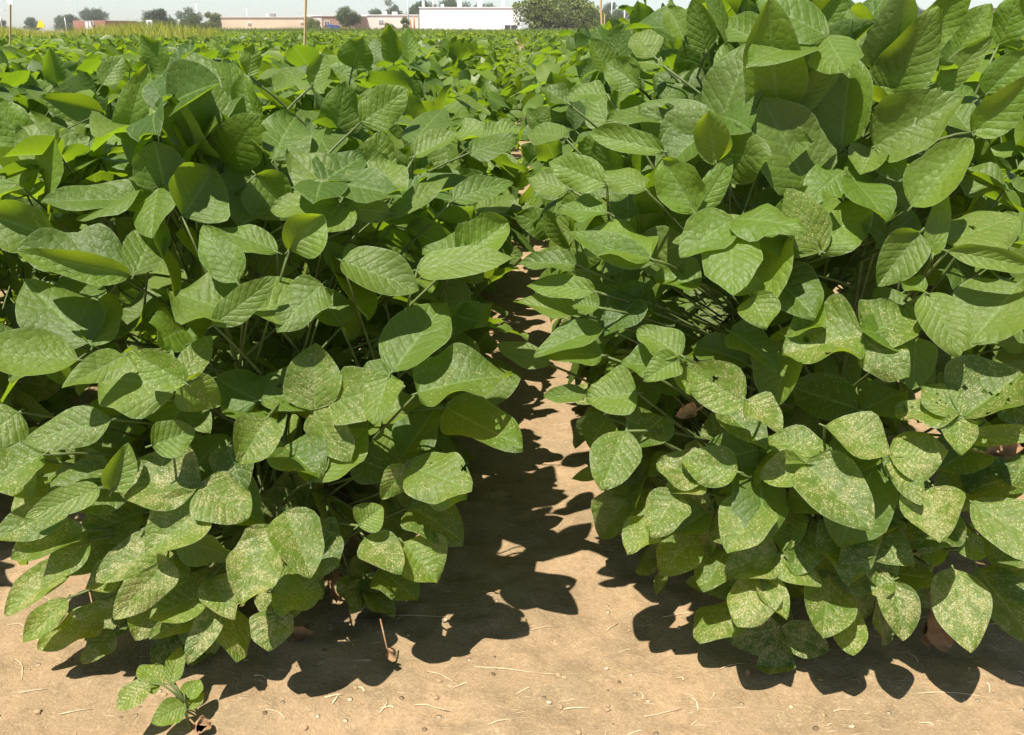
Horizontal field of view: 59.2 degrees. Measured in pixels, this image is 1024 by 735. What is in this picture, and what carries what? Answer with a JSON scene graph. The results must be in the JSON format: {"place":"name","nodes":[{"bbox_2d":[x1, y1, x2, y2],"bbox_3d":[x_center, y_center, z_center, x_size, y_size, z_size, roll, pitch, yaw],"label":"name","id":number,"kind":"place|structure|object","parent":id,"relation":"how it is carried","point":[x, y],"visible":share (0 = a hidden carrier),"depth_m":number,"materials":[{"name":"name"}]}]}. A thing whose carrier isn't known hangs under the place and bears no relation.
{"place":"outdoors","nodes":[
{"label":"outdoors","id":0,"kind":"place"},
{"bbox_2d":[0,18,228,39],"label":"tall grass","id":1,"kind":"structure","parent":0,"point":[158,30],"depth_m":24.84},
{"bbox_2d":[190,25,367,31],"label":"tall grass","id":2,"kind":"structure","parent":0,"point":[315,29],"depth_m":64.02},
{"bbox_2d":[212,26,608,30],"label":"verge grass","id":3,"kind":"structure","parent":0,"point":[400,28],"depth_m":103.10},
{"bbox_2d":[0,0,1002,30],"label":"sky","id":4,"kind":"structure","parent":0,"point":[45,11],"materials":[{"name":"white"}]},
{"bbox_2d":[0,31,1023,734],"bbox_3d":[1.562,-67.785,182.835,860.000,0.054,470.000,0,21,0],"label":"ground","id":5,"kind":"structure","parent":0,"point":[534,551],"depth_m":1.34,"materials":[{"name":"soil"}]},
{"bbox_2d":[0,51,12,71],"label":"soybean plant","id":6,"kind":"object","parent":5,"relation":"on","point":[3,61],"visible":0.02,"depth_m":3.62,"materials":[{"name":"green plant"}]},
{"bbox_2d":[0,371,20,407],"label":"soybean plant","id":7,"kind":"object","parent":5,"relation":"on","point":[4,384],"visible":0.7,"depth_m":1.68,"materials":[{"name":"green plant"}]},
{"bbox_2d":[15,46,32,67],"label":"soybean plant","id":8,"kind":"object","parent":5,"relation":"on","point":[23,50],"visible":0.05,"depth_m":5.50,"materials":[{"name":"green plant"}]},
{"bbox_2d":[0,250,53,423],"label":"soybean plant","id":9,"kind":"object","parent":5,"relation":"on","point":[26,401],"visible":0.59,"depth_m":1.80,"materials":[{"name":"green plant"}]},
{"bbox_2d":[23,17,41,29],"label":"tree","id":10,"kind":"object","parent":5,"relation":"on","point":[29,23],"visible":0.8,"depth_m":299.58,"materials":[{"name":"green plant"}]},
{"bbox_2d":[3,39,71,60],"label":"soybean plant","id":11,"kind":"object","parent":5,"relation":"on","point":[13,50],"visible":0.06,"depth_m":5.79,"materials":[{"name":"green plant"}]},
{"bbox_2d":[3,52,77,70],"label":"soybean plant","id":12,"kind":"object","parent":5,"relation":"on","point":[70,65],"visible":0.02,"depth_m":4.23,"materials":[{"name":"green plant"}]},
{"bbox_2d":[27,54,81,79],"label":"soybean plant","id":13,"kind":"object","parent":5,"relation":"on","point":[33,66],"visible":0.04,"depth_m":4.36,"materials":[{"name":"green plant"}]},
{"bbox_2d":[1,69,123,274],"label":"soybean plant","id":14,"kind":"object","parent":5,"relation":"on","point":[43,111],"depth_m":2.58,"materials":[{"name":"green plant"}]},
{"bbox_2d":[0,173,127,348],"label":"soybean plant","id":15,"kind":"object","parent":5,"relation":"on","point":[6,302],"visible":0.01,"depth_m":2.24,"materials":[{"name":"green plant"}]},
{"bbox_2d":[53,14,79,30],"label":"tree","id":16,"kind":"object","parent":5,"relation":"on","point":[60,23],"visible":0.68,"depth_m":280.32,"materials":[{"name":"green plant"}]},
{"bbox_2d":[16,80,118,278],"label":"soybean plant","id":17,"kind":"object","parent":5,"relation":"on","point":[107,100],"visible":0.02,"depth_m":2.88,"materials":[{"name":"green plant"}]},
{"bbox_2d":[12,59,123,295],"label":"soybean plant","id":18,"kind":"object","parent":5,"relation":"on","point":[89,66],"visible":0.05,"depth_m":2.69,"materials":[{"name":"green plant"}]},
{"bbox_2d":[0,86,146,400],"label":"soybean plant","id":19,"kind":"object","parent":5,"relation":"on","point":[6,93],"visible":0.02,"depth_m":2.17,"materials":[{"name":"green plant"}]},
{"bbox_2d":[9,175,144,427],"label":"soybean plant","id":20,"kind":"object","parent":5,"relation":"on","point":[59,403],"visible":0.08,"depth_m":2.06,"materials":[{"name":"green plant"}]},
{"bbox_2d":[0,70,156,338],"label":"soybean plant","id":21,"kind":"object","parent":5,"relation":"on","point":[31,93],"visible":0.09,"depth_m":2.29,"materials":[{"name":"green plant"}]},
{"bbox_2d":[0,61,156,339],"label":"soybean plant","id":22,"kind":"object","parent":5,"relation":"on","point":[82,83],"visible":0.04,"depth_m":2.39,"materials":[{"name":"green plant"}]},
{"bbox_2d":[0,34,169,427],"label":"soybean plant","id":23,"kind":"object","parent":5,"relation":"on","point":[76,108],"visible":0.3,"depth_m":2.24,"materials":[{"name":"green plant"}]},
{"bbox_2d":[78,43,107,61],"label":"soybean plant","id":24,"kind":"object","parent":5,"relation":"on","point":[91,48],"visible":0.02,"depth_m":6.47,"materials":[{"name":"green plant"}]},
{"bbox_2d":[77,7,109,19],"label":"tree","id":25,"kind":"object","parent":5,"relation":"on","point":[96,14],"visible":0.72,"depth_m":287.77,"materials":[{"name":"green plant"}]},
{"bbox_2d":[43,48,156,152],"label":"soybean plant","id":26,"kind":"object","parent":5,"relation":"on","point":[137,66],"depth_m":2.99,"materials":[{"name":"green plant"}]},
{"bbox_2d":[73,20,135,31],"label":"building","id":27,"kind":"structure","parent":5,"relation":"on","point":[83,23],"depth_m":159.44,"materials":[{"name":"red brick"}]},
{"bbox_2d":[102,44,139,61],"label":"soybean plant","id":28,"kind":"object","parent":5,"relation":"on","point":[129,57],"depth_m":4.83,"materials":[{"name":"green plant"}]},
{"bbox_2d":[140,8,177,28],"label":"tree","id":29,"kind":"object","parent":5,"relation":"on","point":[159,14],"visible":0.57,"depth_m":186.15,"materials":[{"name":"green plant"}]},
{"bbox_2d":[116,647,204,731],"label":"weed seedling","id":30,"kind":"object","parent":5,"relation":"on","point":[152,678],"visible":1,"depth_m":1.19,"materials":[{"name":"green plant"}]},
{"bbox_2d":[175,7,200,27],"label":"tree","id":31,"kind":"object","parent":5,"relation":"on","point":[179,14],"visible":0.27,"depth_m":191.09,"materials":[{"name":"green plant"}]},
{"bbox_2d":[183,11,206,28],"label":"tree","id":32,"kind":"object","parent":5,"relation":"on","point":[190,18],"visible":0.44,"depth_m":176.63,"materials":[{"name":"green plant"}]},
{"bbox_2d":[189,714,210,732],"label":"dead leaf","id":33,"kind":"object","parent":5,"relation":"on","point":[202,723],"visible":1,"depth_m":1.19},
{"bbox_2d":[202,11,221,29],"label":"tree","id":34,"kind":"object","parent":5,"relation":"on","point":[213,20],"visible":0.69,"depth_m":178.78,"materials":[{"name":"green plant"}]},
{"bbox_2d":[222,53,270,87],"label":"soybean plant","id":35,"kind":"object","parent":5,"relation":"on","point":[266,84],"visible":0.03,"depth_m":4.10,"materials":[{"name":"green plant"}]},
{"bbox_2d":[0,43,522,665],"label":"soybean plant","id":36,"kind":"object","parent":5,"relation":"on","point":[140,539],"visible":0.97,"depth_m":1.22,"materials":[{"name":"green plant"}]},
{"bbox_2d":[329,570,344,602],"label":"dead leaf","id":37,"kind":"object","parent":36,"relation":"hanging from","point":[334,594],"visible":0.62,"depth_m":1.43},
{"bbox_2d":[229,44,296,83],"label":"soybean plant","id":38,"kind":"object","parent":5,"relation":"on","point":[276,62],"visible":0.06,"depth_m":4.76,"materials":[{"name":"green plant"}]},
{"bbox_2d":[221,14,311,29],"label":"building","id":39,"kind":"structure","parent":5,"relation":"on","point":[271,21],"depth_m":173.14,"materials":[{"name":"paint"}]},
{"bbox_2d":[260,50,283,62],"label":"soybean plant","id":40,"kind":"object","parent":5,"relation":"on","point":[267,55],"visible":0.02,"depth_m":4.21,"materials":[{"name":"green plant"}]},
{"bbox_2d":[0,32,556,64],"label":"soybean field","id":41,"kind":"structure","parent":5,"relation":"on","point":[519,57],"depth_m":14.71,"materials":[{"name":"green plant"}]},
{"bbox_2d":[37,52,520,568],"bbox_3d":[-0.411,-0.080,1.507,0.852,0.845,0.560,0,21,0],"label":"soybean plant","id":42,"kind":"object","parent":5,"relation":"on","point":[423,190],"visible":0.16,"depth_m":1.41,"materials":[{"name":"green plant"}]},
{"bbox_2d":[290,626,316,639],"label":"dead leaf","id":43,"kind":"object","parent":5,"relation":"on","point":[301,632],"visible":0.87,"depth_m":1.36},
{"bbox_2d":[107,43,517,490],"bbox_3d":[-0.394,-0.144,1.658,0.808,0.858,0.519,0,21,0],"label":"soybean plant","id":44,"kind":"object","parent":5,"relation":"on","point":[337,113],"visible":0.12,"depth_m":1.53,"materials":[{"name":"green plant"}]},
{"bbox_2d":[110,36,520,419],"bbox_3d":[-0.418,-0.249,1.927,0.876,0.864,0.589,0,21,0],"label":"soybean plant","id":45,"kind":"object","parent":5,"relation":"on","point":[355,53],"visible":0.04,"depth_m":1.81,"materials":[{"name":"green plant"}]},
{"bbox_2d":[119,77,528,433],"bbox_3d":[-0.375,-0.165,1.801,0.816,0.796,0.583,4,21,11],"label":"soybean plant","id":46,"kind":"object","parent":5,"relation":"on","point":[416,127],"visible":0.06,"depth_m":1.69,"materials":[{"name":"green plant"}]},
{"bbox_2d":[322,16,366,28],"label":"building","id":47,"kind":"structure","parent":5,"relation":"on","point":[329,20],"depth_m":177.83,"materials":[{"name":"paint"}]},
{"bbox_2d":[334,6,361,27],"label":"tree","id":48,"kind":"object","parent":5,"relation":"on","point":[345,17],"visible":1,"depth_m":161.92,"materials":[{"name":"green plant"}]},
{"bbox_2d":[212,64,507,350],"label":"soybean plant","id":49,"kind":"object","parent":5,"relation":"on","point":[288,79],"visible":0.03,"depth_m":1.95,"materials":[{"name":"green plant"}]},
{"bbox_2d":[243,44,522,348],"bbox_3d":[-0.434,-0.351,2.225,0.925,0.845,0.538,0,21,0],"label":"soybean plant","id":50,"kind":"object","parent":5,"relation":"on","point":[298,55],"visible":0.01,"depth_m":2.10,"materials":[{"name":"green plant"}]},
{"bbox_2d":[299,65,471,271],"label":"soybean plant","id":51,"kind":"object","parent":5,"relation":"on","point":[455,107],"depth_m":2.63,"materials":[{"name":"green plant"}]},
{"bbox_2d":[380,619,395,661],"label":"dead leaf","id":52,"kind":"object","parent":5,"relation":"on","point":[389,654],"visible":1,"depth_m":1.31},
{"bbox_2d":[361,12,419,29],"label":"building","id":53,"kind":"structure","parent":5,"relation":"on","point":[380,21],"depth_m":191.56,"materials":[{"name":"white paint"}]},
{"bbox_2d":[382,0,403,14],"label":"tree","id":54,"kind":"object","parent":5,"relation":"on","point":[391,9],"visible":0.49,"depth_m":278.75,"materials":[{"name":"green plant"}]},
{"bbox_2d":[262,66,534,353],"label":"soybean plant","id":55,"kind":"object","parent":5,"relation":"on","point":[466,128],"visible":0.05,"depth_m":2.32,"materials":[{"name":"green plant"}]},
{"bbox_2d":[207,29,591,45],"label":"soybean field","id":56,"kind":"structure","parent":5,"relation":"on","point":[520,36],"depth_m":31.73,"materials":[{"name":"green plant"}]},
{"bbox_2d":[288,63,531,346],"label":"soybean plant","id":57,"kind":"object","parent":5,"relation":"on","point":[446,96],"visible":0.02,"depth_m":2.45,"materials":[{"name":"green plant"}]},
{"bbox_2d":[327,55,509,291],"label":"soybean plant","id":58,"kind":"object","parent":5,"relation":"on","point":[490,287],"visible":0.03,"depth_m":3.02,"materials":[{"name":"green plant"}]},
{"bbox_2d":[404,0,436,14],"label":"tree","id":59,"kind":"object","parent":5,"relation":"on","point":[414,9],"visible":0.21,"depth_m":286.09,"materials":[{"name":"green plant"}]},
{"bbox_2d":[386,48,457,85],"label":"soybean plant","id":60,"kind":"object","parent":5,"relation":"on","point":[427,66],"visible":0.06,"depth_m":3.27,"materials":[{"name":"green plant"}]},
{"bbox_2d":[373,24,500,172],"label":"soybean plant","id":61,"kind":"object","parent":5,"relation":"on","point":[391,48],"visible":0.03,"depth_m":2.47,"materials":[{"name":"green plant"}]},
{"bbox_2d":[398,47,480,159],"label":"soybean plant","id":62,"kind":"object","parent":5,"relation":"on","point":[455,79],"visible":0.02,"depth_m":3.43,"materials":[{"name":"green plant"}]},
{"bbox_2d":[424,36,466,70],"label":"soybean plant","id":63,"kind":"object","parent":5,"relation":"on","point":[455,51],"visible":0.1,"depth_m":4.60,"materials":[{"name":"green plant"}]},
{"bbox_2d":[368,28,528,199],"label":"soybean plant","id":64,"kind":"object","parent":5,"relation":"on","point":[408,41],"visible":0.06,"depth_m":2.79,"materials":[{"name":"green plant"}]},
{"bbox_2d":[398,60,509,118],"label":"soybean plant","id":65,"kind":"object","parent":5,"relation":"on","point":[495,99],"visible":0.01,"depth_m":3.54,"materials":[{"name":"green plant"}]},
{"bbox_2d":[438,0,470,6],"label":"tree","id":66,"kind":"object","parent":5,"relation":"on","point":[450,3],"visible":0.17,"depth_m":285.39,"materials":[{"name":"green plant"}]},
{"bbox_2d":[418,47,495,118],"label":"soybean plant","id":67,"kind":"object","parent":5,"relation":"on","point":[488,74],"visible":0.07,"depth_m":4.88,"materials":[{"name":"green plant"}]},
{"bbox_2d":[394,58,522,161],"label":"soybean plant","id":68,"kind":"object","parent":5,"relation":"on","point":[488,87],"visible":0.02,"depth_m":3.83,"materials":[{"name":"green plant"}]},
{"bbox_2d":[428,59,510,191],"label":"soybean plant","id":69,"kind":"object","parent":5,"relation":"on","point":[483,116],"visible":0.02,"depth_m":3.75,"materials":[{"name":"green plant"}]},
{"bbox_2d":[418,0,520,29],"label":"building","id":70,"kind":"structure","parent":5,"relation":"on","point":[479,17],"depth_m":177.26,"materials":[{"name":"white paint"}]},
{"bbox_2d":[423,39,522,96],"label":"soybean plant","id":71,"kind":"object","parent":5,"relation":"on","point":[519,77],"visible":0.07,"depth_m":5.41,"materials":[{"name":"green plant"}]},
{"bbox_2d":[433,52,519,105],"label":"soybean plant","id":72,"kind":"object","parent":5,"relation":"on","point":[511,100],"visible":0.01,"depth_m":5.24,"materials":[{"name":"green plant"}]},
{"bbox_2d":[438,40,521,110],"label":"soybean plant","id":73,"kind":"object","parent":5,"relation":"on","point":[519,106],"visible":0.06,"depth_m":6.63,"materials":[{"name":"green plant"}]},
{"bbox_2d":[443,66,522,153],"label":"soybean plant","id":74,"kind":"object","parent":5,"relation":"on","point":[464,77],"visible":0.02,"depth_m":3.99,"materials":[{"name":"green plant"}]},
{"bbox_2d":[442,61,524,120],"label":"soybean plant","id":75,"kind":"object","parent":5,"relation":"on","point":[516,113],"visible":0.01,"depth_m":4.21,"materials":[{"name":"green plant"}]},
{"bbox_2d":[458,54,511,152],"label":"soybean plant","id":76,"kind":"object","parent":5,"relation":"on","point":[489,60],"visible":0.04,"depth_m":5.81,"materials":[{"name":"green plant"}]},
{"bbox_2d":[458,84,534,201],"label":"soybean plant","id":77,"kind":"object","parent":5,"relation":"on","point":[473,111],"visible":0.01,"depth_m":3.16,"materials":[{"name":"green plant"}]},
{"bbox_2d":[521,64,564,106],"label":"soybean plant","id":78,"kind":"object","parent":5,"relation":"on","point":[529,94],"visible":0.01,"depth_m":4.33,"materials":[{"name":"green plant"}]},
{"bbox_2d":[511,38,576,83],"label":"soybean plant","id":79,"kind":"object","parent":5,"relation":"on","point":[540,61],"visible":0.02,"depth_m":5.15,"materials":[{"name":"green plant"}]},
{"bbox_2d":[509,48,588,151],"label":"soybean plant","id":80,"kind":"object","parent":5,"relation":"on","point":[543,72],"visible":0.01,"depth_m":2.98,"materials":[{"name":"green plant"}]},
{"bbox_2d":[513,32,591,83],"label":"soybean plant","id":81,"kind":"object","parent":5,"relation":"on","point":[568,45],"visible":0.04,"depth_m":5.56,"materials":[{"name":"green plant"}]},
{"bbox_2d":[509,0,599,29],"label":"tree","id":82,"kind":"object","parent":5,"relation":"on","point":[547,14],"visible":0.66,"depth_m":128.12,"materials":[{"name":"green plant"}]},
{"bbox_2d":[517,21,626,145],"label":"soybean plant","id":83,"kind":"object","parent":5,"relation":"on","point":[600,33],"visible":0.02,"depth_m":3.22,"materials":[{"name":"green plant"}]},
{"bbox_2d":[527,18,619,199],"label":"soybean plant","id":84,"kind":"object","parent":5,"relation":"on","point":[581,40],"visible":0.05,"depth_m":3.65,"materials":[{"name":"green plant"}]},
{"bbox_2d":[569,4,605,28],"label":"tree","id":85,"kind":"object","parent":5,"relation":"on","point":[588,22],"visible":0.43,"depth_m":126.77,"materials":[{"name":"green plant"}]},
{"bbox_2d":[572,5,632,151],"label":"soybean plant","id":86,"kind":"object","parent":5,"relation":"on","point":[626,8],"visible":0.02,"depth_m":3.69,"materials":[{"name":"green plant"}]},
{"bbox_2d":[526,0,704,243],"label":"soybean plant","id":87,"kind":"object","parent":5,"relation":"on","point":[537,202],"depth_m":2.88,"materials":[{"name":"green plant"}]},
{"bbox_2d":[515,2,730,312],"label":"soybean plant","id":88,"kind":"object","parent":5,"relation":"on","point":[528,152],"depth_m":2.62,"materials":[{"name":"green plant"}]},
{"bbox_2d":[527,24,731,332],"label":"soybean plant","id":89,"kind":"object","parent":5,"relation":"on","point":[617,39],"visible":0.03,"depth_m":2.37,"materials":[{"name":"green plant"}]},
{"bbox_2d":[555,0,737,324],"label":"soybean plant","id":90,"kind":"object","parent":5,"relation":"on","point":[640,11],"visible":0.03,"depth_m":2.29,"materials":[{"name":"green plant"}]},
{"bbox_2d":[540,3,800,372],"bbox_3d":[0.504,-0.423,2.214,0.888,0.989,0.523,0,21,0],"label":"soybean plant","id":91,"kind":"object","parent":5,"relation":"on","point":[597,113],"visible":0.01,"depth_m":2.16,"materials":[{"name":"green plant"}]},
{"bbox_2d":[550,38,793,416],"bbox_3d":[0.500,-0.329,2.057,0.832,0.922,0.560,0,21,0],"label":"soybean plant","id":92,"kind":"object","parent":5,"relation":"on","point":[723,311],"visible":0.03,"depth_m":1.91,"materials":[{"name":"green plant"}]},
{"bbox_2d":[515,0,871,449],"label":"soybean plant","id":93,"kind":"object","parent":5,"relation":"on","point":[529,220],"visible":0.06,"depth_m":1.79,"materials":[{"name":"green plant"}]},
{"bbox_2d":[531,0,947,521],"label":"soybean plant","id":94,"kind":"object","parent":5,"relation":"on","point":[621,73],"visible":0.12,"depth_m":1.50,"materials":[{"name":"green plant"}]},
{"bbox_2d":[535,34,946,488],"bbox_3d":[0.451,-0.252,1.783,0.808,0.972,0.558,0,21,0],"label":"soybean plant","id":95,"kind":"object","parent":5,"relation":"on","point":[585,145],"visible":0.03,"depth_m":1.77,"materials":[{"name":"green plant"}]},
{"bbox_2d":[497,0,1023,561],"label":"soybean plant","id":96,"kind":"object","parent":5,"relation":"on","point":[907,58],"visible":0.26,"depth_m":1.34,"materials":[{"name":"green plant"}]},
{"bbox_2d":[513,0,1023,674],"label":"soybean plant","id":97,"kind":"object","parent":5,"relation":"on","point":[791,94],"visible":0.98,"depth_m":1.19,"materials":[{"name":"green plant"}]},
{"bbox_2d":[676,402,703,418],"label":"dead leaf","id":98,"kind":"object","parent":97,"relation":"on","point":[689,410],"visible":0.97,"depth_m":1.21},
{"bbox_2d":[969,442,1023,458],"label":"dead leaf","id":99,"kind":"object","parent":97,"relation":"on","point":[1008,451],"visible":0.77,"depth_m":1.15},
{"bbox_2d":[921,589,954,651],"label":"dead leaf","id":100,"kind":"object","parent":5,"relation":"on","point":[937,635],"visible":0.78,"depth_m":1.33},
{"bbox_2d":[917,94,1015,360],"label":"soybean plant","id":101,"kind":"object","parent":5,"relation":"on","point":[990,355],"visible":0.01,"depth_m":2.29,"materials":[{"name":"green plant"}]},
{"bbox_2d":[926,40,1022,291],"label":"soybean plant","id":102,"kind":"object","parent":5,"relation":"on","point":[947,50],"depth_m":2.60,"materials":[{"name":"green plant"}]},
{"bbox_2d":[930,98,1023,383],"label":"soybean plant","id":103,"kind":"object","parent":5,"relation":"on","point":[1018,137],"visible":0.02,"depth_m":2.06,"materials":[{"name":"green plant"}]},
{"bbox_2d":[951,128,1021,358],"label":"soybean plant","id":104,"kind":"object","parent":5,"relation":"on","point":[1005,149],"visible":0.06,"depth_m":2.05,"materials":[{"name":"green plant"}]},
{"bbox_2d":[978,137,1023,424],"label":"soybean plant","id":105,"kind":"object","parent":5,"relation":"on","point":[1003,356],"visible":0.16,"depth_m":1.94,"materials":[{"name":"green plant"}]},
{"bbox_2d":[1003,211,1023,281],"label":"soybean plant","id":106,"kind":"object","parent":5,"relation":"on","point":[1020,252],"visible":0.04,"depth_m":1.71,"materials":[{"name":"green plant"}]},
{"bbox_2d":[0,34,1023,122],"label":"soybean field","id":107,"kind":"structure","parent":0,"point":[121,45],"depth_m":8.95,"materials":[{"name":"green plant"}]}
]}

